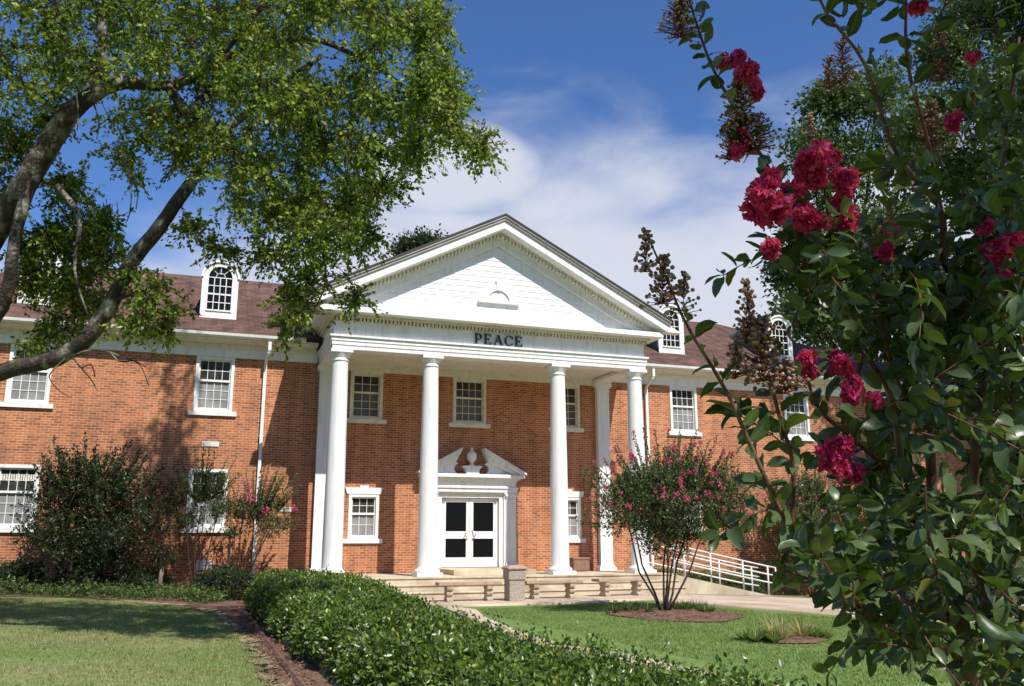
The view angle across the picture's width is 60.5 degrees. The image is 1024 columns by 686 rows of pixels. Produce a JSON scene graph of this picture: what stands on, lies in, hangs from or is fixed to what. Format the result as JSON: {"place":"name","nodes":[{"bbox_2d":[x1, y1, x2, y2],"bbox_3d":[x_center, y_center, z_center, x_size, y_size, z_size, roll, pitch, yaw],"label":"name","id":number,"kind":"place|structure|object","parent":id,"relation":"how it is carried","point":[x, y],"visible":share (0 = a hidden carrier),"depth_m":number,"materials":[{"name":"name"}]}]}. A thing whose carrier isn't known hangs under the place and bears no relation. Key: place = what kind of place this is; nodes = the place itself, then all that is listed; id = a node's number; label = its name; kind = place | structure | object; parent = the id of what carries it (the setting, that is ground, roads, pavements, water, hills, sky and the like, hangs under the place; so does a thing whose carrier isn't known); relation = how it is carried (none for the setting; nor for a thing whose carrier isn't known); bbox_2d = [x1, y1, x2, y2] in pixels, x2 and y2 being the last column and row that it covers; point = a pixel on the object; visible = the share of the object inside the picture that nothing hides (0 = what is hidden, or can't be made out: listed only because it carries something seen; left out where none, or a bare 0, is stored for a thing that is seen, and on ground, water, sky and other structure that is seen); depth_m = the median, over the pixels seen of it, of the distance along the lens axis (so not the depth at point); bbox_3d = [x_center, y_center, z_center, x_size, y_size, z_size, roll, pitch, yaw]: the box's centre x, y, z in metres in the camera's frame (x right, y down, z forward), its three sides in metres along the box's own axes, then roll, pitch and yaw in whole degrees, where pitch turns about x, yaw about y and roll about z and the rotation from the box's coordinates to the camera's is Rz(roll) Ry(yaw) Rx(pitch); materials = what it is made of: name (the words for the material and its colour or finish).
{"place":"outdoors","nodes":[
{"label":"outdoors","id":0,"kind":"place"},
{"bbox_2d":[0,597,280,685],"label":"grass","id":1,"kind":"structure","parent":0,"point":[139,611],"depth_m":12.39,"materials":[{"name":"green plant"}]},
{"bbox_2d":[0,547,1019,685],"bbox_3d":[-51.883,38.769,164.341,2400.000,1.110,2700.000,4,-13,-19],"label":"lawn","id":2,"kind":"structure","parent":0,"point":[557,633],"depth_m":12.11,"materials":[{"name":"green plant"}]},
{"bbox_2d":[1,600,260,685],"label":"fallen leaves","id":3,"kind":"object","parent":2,"relation":"on","point":[104,639],"visible":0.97,"depth_m":11.71,"materials":[{"name":"brown plant"}]},
{"bbox_2d":[0,589,331,685],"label":"mulch bed","id":4,"kind":"object","parent":2,"relation":"on","point":[314,673],"visible":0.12,"depth_m":16.01,"materials":[{"name":"brown soil"}]},
{"bbox_2d":[0,554,50,590],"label":"round shrub","id":5,"kind":"object","parent":4,"relation":"on","point":[6,570],"visible":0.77,"depth_m":21.30,"materials":[{"name":"green plant"}]},
{"bbox_2d":[52,562,111,593],"bbox_3d":[-10.851,5.956,22.123,1.498,0.989,1.534,4,-13,-19],"label":"round shrub","id":6,"kind":"object","parent":4,"relation":"on","point":[96,580],"visible":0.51,"depth_m":21.77,"materials":[{"name":"green plant"}]},
{"bbox_2d":[9,431,185,593],"bbox_3d":[-10.429,4.348,22.161,4.251,4.278,2.836,4,-13,-19],"label":"evergreen bush","id":7,"kind":"object","parent":4,"relation":"on","point":[107,541],"visible":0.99,"depth_m":21.91,"materials":[{"name":"green plant"}]},
{"bbox_2d":[0,574,237,603],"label":"ground cover","id":8,"kind":"object","parent":4,"relation":"on","point":[188,593],"visible":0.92,"depth_m":20.80,"materials":[{"name":"green plant"}]},
{"bbox_2d":[101,564,175,593],"bbox_3d":[-9.589,6.201,22.501,1.978,0.996,1.607,-6,-14,26],"label":"round shrub","id":9,"kind":"object","parent":4,"relation":"on","point":[147,574],"visible":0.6,"depth_m":22.23,"materials":[{"name":"green plant"}]},
{"bbox_2d":[143,542,181,592],"bbox_3d":[-8.927,5.768,22.360,0.942,1.398,0.789,4,-13,-19],"label":"young tree","id":10,"kind":"object","parent":4,"relation":"on","point":[168,558],"visible":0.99,"depth_m":22.35,"materials":[{"name":"green plant"}]},
{"bbox_2d":[154,444,241,581],"bbox_3d":[-8.315,4.660,23.065,2.278,3.981,1.847,4,-13,-19],"label":"flowering sapling","id":11,"kind":"object","parent":4,"relation":"on","point":[204,492],"visible":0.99,"depth_m":23.04,"materials":[{"name":"green plant"}]},
{"bbox_2d":[187,561,255,600],"bbox_3d":[-7.333,6.078,22.203,1.934,1.067,1.609,-12,-17,43],"label":"round shrub","id":12,"kind":"object","parent":4,"relation":"on","point":[227,577],"visible":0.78,"depth_m":22.03,"materials":[{"name":"green plant"}]},
{"bbox_2d":[208,459,301,597],"bbox_3d":[-6.816,4.971,23.557,1.977,3.657,2.231,-8,-15,31],"label":"flowering sapling","id":13,"kind":"object","parent":4,"relation":"on","point":[258,506],"visible":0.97,"depth_m":23.52,"materials":[{"name":"green plant"}]},
{"bbox_2d":[218,607,307,685],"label":"bed edging","id":14,"kind":"object","parent":4,"relation":"on","point":[283,661],"visible":0.78,"depth_m":11.44,"materials":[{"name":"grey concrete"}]},
{"bbox_2d":[242,565,560,685],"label":"clipped hedge","id":15,"kind":"object","parent":4,"relation":"on","point":[331,627],"visible":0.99,"depth_m":9.60,"materials":[{"name":"green plant"}]},
{"bbox_2d":[235,605,747,685],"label":"bark chips","id":16,"kind":"object","parent":4,"relation":"on","point":[271,653],"visible":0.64,"depth_m":12.03,"materials":[{"name":"brown wood"}]},
{"bbox_2d":[124,600,290,685],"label":"dirt strip","id":17,"kind":"object","parent":2,"relation":"on","point":[238,629],"visible":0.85,"depth_m":13.50,"materials":[{"name":"brown soil"}]},
{"bbox_2d":[0,0,514,396],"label":"shade tree","id":18,"kind":"object","parent":2,"relation":"on","point":[437,95],"visible":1,"depth_m":12.33,"materials":[{"name":"green plant"}]},
{"bbox_2d":[385,223,447,258],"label":"pine tree","id":19,"kind":"object","parent":2,"relation":"on","point":[404,243],"visible":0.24,"depth_m":61.30,"materials":[{"name":"green plant"}]},
{"bbox_2d":[0,213,994,597],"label":"brick building","id":20,"kind":"structure","parent":2,"relation":"on","point":[474,401],"depth_m":26.06,"materials":[{"name":"orange"}]},
{"bbox_2d":[0,464,40,532],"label":"window","id":21,"kind":"structure","parent":20,"relation":"in","point":[12,476],"depth_m":23.17,"materials":[{"name":"white paint"}]},
{"bbox_2d":[0,344,53,408],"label":"window","id":22,"kind":"structure","parent":20,"relation":"in","point":[32,390],"depth_m":23.78,"materials":[{"name":"white paint"}]},
{"bbox_2d":[179,469,229,532],"bbox_3d":[-8.581,4.435,24.673,1.320,1.760,0.195,4,-13,-19],"label":"window","id":23,"kind":"structure","parent":20,"relation":"in","point":[219,525],"depth_m":24.63,"materials":[{"name":"white paint"}]},
{"bbox_2d":[188,356,235,416],"bbox_3d":[-8.615,1.252,25.376,1.320,1.720,0.195,4,-13,-19],"label":"window","id":24,"kind":"structure","parent":20,"relation":"in","point":[214,377],"depth_m":25.41,"materials":[{"name":"white paint"}]},
{"bbox_2d":[343,485,382,542],"bbox_3d":[-4.419,5.086,26.054,1.160,1.680,0.195,4,-13,-19],"label":"window","id":25,"kind":"structure","parent":20,"relation":"in","point":[363,506],"depth_m":26.07,"materials":[{"name":"white paint"}]},
{"bbox_2d":[347,371,386,423],"bbox_3d":[-4.453,1.669,26.810,1.260,1.580,0.195,4,-13,-19],"label":"window","id":26,"kind":"structure","parent":20,"relation":"in","point":[366,388],"depth_m":26.85,"materials":[{"name":"beige paint"}]},
{"bbox_2d":[441,498,469,567],"bbox_3d":[-1.727,5.795,26.827,0.911,2.065,0.148,4,-13,-19],"label":"door","id":27,"kind":"structure","parent":20,"relation":"in","point":[455,525],"depth_m":26.86,"materials":[{"name":"white paint"}]},
{"bbox_2d":[449,377,490,428],"bbox_3d":[-1.356,1.906,27.894,1.360,1.580,0.195,4,-13,-19],"label":"window","id":28,"kind":"structure","parent":20,"relation":"in","point":[469,394],"depth_m":27.94,"materials":[{"name":"beige paint"}]},
{"bbox_2d":[469,499,497,566],"bbox_3d":[-0.862,5.862,27.130,0.911,2.065,0.148,4,-13,-19],"label":"door","id":29,"kind":"structure","parent":20,"relation":"in","point":[483,536],"depth_m":27.16,"materials":[{"name":"white paint"}]},
{"bbox_2d":[548,384,583,431],"bbox_3d":[1.760,2.145,28.984,1.260,1.580,0.195,4,-13,-19],"label":"window","id":30,"kind":"structure","parent":20,"relation":"in","point":[572,395],"depth_m":29.10,"materials":[{"name":"beige paint"}]},
{"bbox_2d":[568,489,585,542],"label":"window","id":31,"kind":"structure","parent":20,"relation":"in","point":[574,497],"depth_m":28.33,"materials":[{"name":"white paint"}]},
{"bbox_2d":[569,557,589,570],"bbox_3d":[2.085,6.906,27.437,0.580,0.391,0.490,4,-13,-19],"label":"planter box","id":32,"kind":"object","parent":20,"relation":"on","point":[578,563],"visible":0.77,"depth_m":27.23,"materials":[{"name":"ceramic"}]},
{"bbox_2d":[668,386,701,436],"bbox_3d":[5.949,2.369,30.472,1.320,1.720,0.195,4,-13,-19],"label":"window","id":33,"kind":"structure","parent":20,"relation":"in","point":[683,400],"depth_m":30.53,"materials":[{"name":"white paint"}]},
{"bbox_2d":[676,485,704,531],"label":"window","id":34,"kind":"structure","parent":20,"relation":"in","point":[679,485],"depth_m":29.78,"materials":[{"name":"white paint"}]},
{"bbox_2d":[783,394,813,440],"bbox_3d":[10.374,2.709,32.020,1.320,1.720,0.195,4,-13,-19],"label":"window","id":35,"kind":"structure","parent":20,"relation":"in","point":[802,429],"depth_m":32.07,"materials":[{"name":"white paint"}]},
{"bbox_2d":[441,605,833,685],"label":"shrub row","id":36,"kind":"object","parent":2,"relation":"on","point":[573,668],"visible":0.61,"depth_m":8.28,"materials":[{"name":"green plant"}]},
{"bbox_2d":[607,608,742,621],"bbox_3d":[3.322,5.409,17.568,2.594,0.050,3.306,4,-13,-19],"label":"tree bed","id":37,"kind":"object","parent":2,"relation":"on","point":[692,616],"visible":0.71,"depth_m":17.04,"materials":[{"name":"brown soil"}]},
{"bbox_2d":[605,600,618,609],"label":"grass tuft","id":38,"kind":"object","parent":37,"relation":"on","point":[610,606],"visible":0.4,"depth_m":18.50,"materials":[{"name":"green plant"}]},
{"bbox_2d":[604,603,620,612],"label":"grass tuft","id":39,"kind":"object","parent":37,"relation":"on","point":[614,610],"visible":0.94,"depth_m":17.84,"materials":[{"name":"green plant"}]},
{"bbox_2d":[623,600,638,611],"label":"grass tuft","id":40,"kind":"object","parent":37,"relation":"on","point":[631,608],"visible":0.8,"depth_m":17.99,"materials":[{"name":"green plant"}]},
{"bbox_2d":[642,602,657,611],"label":"grass tuft","id":41,"kind":"object","parent":37,"relation":"on","point":[649,609],"visible":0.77,"depth_m":17.64,"materials":[{"name":"green plant"}]},
{"bbox_2d":[574,424,761,610],"bbox_3d":[3.360,3.769,18.910,4.202,3.972,3.347,4,-13,-19],"label":"flowering tree","id":42,"kind":"object","parent":37,"relation":"in","point":[658,500],"visible":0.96,"depth_m":18.40,"materials":[{"name":"green plant"}]},
{"bbox_2d":[674,601,689,609],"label":"grass tuft","id":43,"kind":"object","parent":37,"relation":"on","point":[681,607],"visible":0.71,"depth_m":18.38,"materials":[{"name":"green plant"}]},
{"bbox_2d":[695,601,709,610],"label":"grass tuft","id":44,"kind":"object","parent":37,"relation":"on","point":[698,608],"visible":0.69,"depth_m":17.88,"materials":[{"name":"green plant"}]},
{"bbox_2d":[699,601,712,611],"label":"grass tuft","id":45,"kind":"object","parent":37,"relation":"on","point":[705,609],"visible":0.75,"depth_m":17.79,"materials":[{"name":"green plant"}]},
{"bbox_2d":[653,564,773,594],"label":"shrubs","id":46,"kind":"object","parent":2,"relation":"on","point":[762,588],"visible":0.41,"depth_m":28.57,"materials":[{"name":"green plant"}]},
{"bbox_2d":[672,574,770,595],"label":"access ramp","id":47,"kind":"structure","parent":2,"relation":"on","point":[694,586],"depth_m":26.09,"materials":[{"name":"concrete"}]},
{"bbox_2d":[649,545,758,591],"bbox_3d":[6.035,7.138,27.752,4.108,1.645,0.052,4,-13,-19],"label":"handrail","id":48,"kind":"object","parent":47,"relation":"on","point":[719,569],"visible":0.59,"depth_m":27.87,"materials":[{"name":"metal"}]},
{"bbox_2d":[673,545,775,594],"bbox_3d":[6.470,6.851,26.495,3.600,1.543,0.052,4,-13,-19],"label":"handrail","id":49,"kind":"object","parent":47,"relation":"on","point":[742,568],"visible":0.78,"depth_m":26.52,"materials":[{"name":"metal"}]},
{"bbox_2d":[735,628,747,638],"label":"grass tuft","id":50,"kind":"object","parent":2,"relation":"on","point":[738,635],"visible":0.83,"depth_m":13.11,"materials":[{"name":"green plant"}]},
{"bbox_2d":[738,626,752,639],"bbox_3d":[3.481,4.322,13.087,0.351,0.189,0.343,4,-13,-19],"label":"grass tuft","id":51,"kind":"object","parent":2,"relation":"on","point":[745,637],"visible":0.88,"depth_m":13.03,"materials":[{"name":"green plant"}]},
{"bbox_2d":[748,630,764,640],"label":"grass tuft","id":52,"kind":"object","parent":2,"relation":"on","point":[757,638],"visible":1,"depth_m":12.85,"materials":[{"name":"green plant"}]},
{"bbox_2d":[750,635,827,642],"bbox_3d":[4.202,4.426,13.191,1.245,0.050,1.033,4,-13,-19],"label":"flower bed","id":53,"kind":"object","parent":2,"relation":"on","point":[799,639],"visible":0.52,"depth_m":12.91,"materials":[{"name":"brown soil"}]},
{"bbox_2d":[756,628,768,638],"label":"grass tuft","id":54,"kind":"object","parent":53,"relation":"on","point":[764,634],"visible":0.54,"depth_m":12.99,"materials":[{"name":"green plant"}]},
{"bbox_2d":[763,630,780,640],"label":"grass tuft","id":55,"kind":"object","parent":53,"relation":"on","point":[767,637],"visible":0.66,"depth_m":12.82,"materials":[{"name":"green plant"}]},
{"bbox_2d":[766,631,781,641],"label":"grass tuft","id":56,"kind":"object","parent":53,"relation":"on","point":[775,639],"visible":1,"depth_m":12.72,"materials":[{"name":"green plant"}]},
{"bbox_2d":[755,609,793,633],"bbox_3d":[3.952,4.220,13.218,0.746,0.445,0.768,4,-13,-19],"label":"dry grass tuft","id":57,"kind":"object","parent":53,"relation":"on","point":[768,628],"visible":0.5,"depth_m":13.18,"materials":[{"name":"plant"}]},
{"bbox_2d":[757,610,803,637],"bbox_3d":[4.029,4.178,13.039,0.760,0.447,0.877,-2,-13,10],"label":"dry grass tuft","id":58,"kind":"object","parent":53,"relation":"on","point":[784,633],"visible":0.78,"depth_m":13.03,"materials":[{"name":"plant"}]},
{"bbox_2d":[785,613,822,635],"bbox_3d":[4.362,4.237,13.341,0.849,0.463,0.839,4,-13,-19],"label":"dry grass tuft","id":59,"kind":"object","parent":53,"relation":"on","point":[798,632],"visible":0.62,"depth_m":13.21,"materials":[{"name":"plant"}]},
{"bbox_2d":[809,626,823,636],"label":"grass tuft","id":60,"kind":"object","parent":53,"relation":"on","point":[816,634],"visible":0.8,"depth_m":13.24,"materials":[{"name":"green plant"}]},
{"bbox_2d":[816,625,825,637],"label":"grass tuft","id":61,"kind":"object","parent":53,"relation":"on","point":[821,635],"visible":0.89,"depth_m":13.27,"materials":[{"name":"green plant"}]},
{"bbox_2d":[760,454,846,596],"bbox_3d":[10.001,6.059,29.318,3.652,4.768,2.897,4,-13,-19],"label":"flowering tree","id":62,"kind":"object","parent":2,"relation":"on","point":[812,509],"visible":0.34,"depth_m":29.08,"materials":[{"name":"green plant"}]},
{"bbox_2d":[633,0,1023,685],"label":"crape myrtle","id":63,"kind":"object","parent":2,"relation":"on","point":[931,316],"visible":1,"depth_m":2.17,"materials":[{"name":"green plant"}]},
{"bbox_2d":[821,630,837,637],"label":"grass tuft","id":64,"kind":"object","parent":2,"relation":"on","point":[829,635],"visible":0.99,"depth_m":13.19,"materials":[{"name":"green plant"}]},
{"bbox_2d":[754,49,972,377],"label":"oak tree","id":65,"kind":"object","parent":2,"relation":"on","point":[834,108],"visible":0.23,"depth_m":47.12,"materials":[{"name":"green plant"}]},
{"bbox_2d":[838,437,940,569],"bbox_3d":[12.918,5.882,30.006,3.629,5.607,3.378,-2,-13,8],"label":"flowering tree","id":66,"kind":"object","parent":2,"relation":"on","point":[864,515],"visible":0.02,"depth_m":29.92,"materials":[{"name":"green plant"}]},
{"bbox_2d":[811,560,1023,601],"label":"clipped hedge","id":67,"kind":"object","parent":2,"relation":"on","point":[911,593],"visible":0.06,"depth_m":27.72,"materials":[{"name":"green plant"}]},
{"bbox_2d":[876,0,1023,362],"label":"oak tree","id":68,"kind":"object","parent":2,"relation":"on","point":[965,164],"visible":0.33,"depth_m":30.89,"materials":[{"name":"green plant"}]},
{"bbox_2d":[953,334,1023,532],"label":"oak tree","id":69,"kind":"object","parent":2,"relation":"on","point":[996,381],"visible":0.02,"depth_m":43.65,"materials":[{"name":"green plant"}]},
{"bbox_2d":[0,0,1023,378],"label":"sky","id":70,"kind":"structure","parent":0,"point":[611,131],"materials":[{"name":"blue"}]},
{"bbox_2d":[437,604,779,685],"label":"side path","id":71,"kind":"structure","parent":0,"point":[473,611],"depth_m":14.57,"materials":[{"name":"concrete"}]},
{"bbox_2d":[419,593,1023,622],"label":"walkway","id":72,"kind":"structure","parent":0,"point":[787,604],"depth_m":21.43,"materials":[{"name":"concrete"}]},
{"bbox_2d":[435,581,501,601],"bbox_3d":[-1.056,6.041,21.334,1.580,0.450,0.400,4,-13,-17],"label":"stone bench","id":73,"kind":"object","parent":72,"relation":"on","point":[487,585],"visible":1,"depth_m":21.22,"materials":[{"name":"beige stone"}]},
{"bbox_2d":[501,565,527,600],"bbox_3d":[0.063,5.878,21.509,0.510,0.840,0.510,4,-13,-19],"label":"litter bin","id":74,"kind":"object","parent":72,"relation":"on","point":[514,577],"visible":1,"depth_m":21.33,"materials":[{"name":"beige stone"}]},
{"bbox_2d":[525,579,582,598],"bbox_3d":[1.021,6.235,22.216,1.580,0.450,0.400,5,-14,-22],"label":"stone bench","id":75,"kind":"object","parent":72,"relation":"on","point":[569,584],"visible":0.97,"depth_m":22.08,"materials":[{"name":"beige stone"}]},
{"bbox_2d":[591,577,647,596],"bbox_3d":[2.880,6.459,23.229,1.580,0.450,0.400,6,-14,-26],"label":"stone bench","id":76,"kind":"object","parent":72,"relation":"on","point":[605,584],"visible":0.99,"depth_m":23.08,"materials":[{"name":"beige stone"}]}
]}

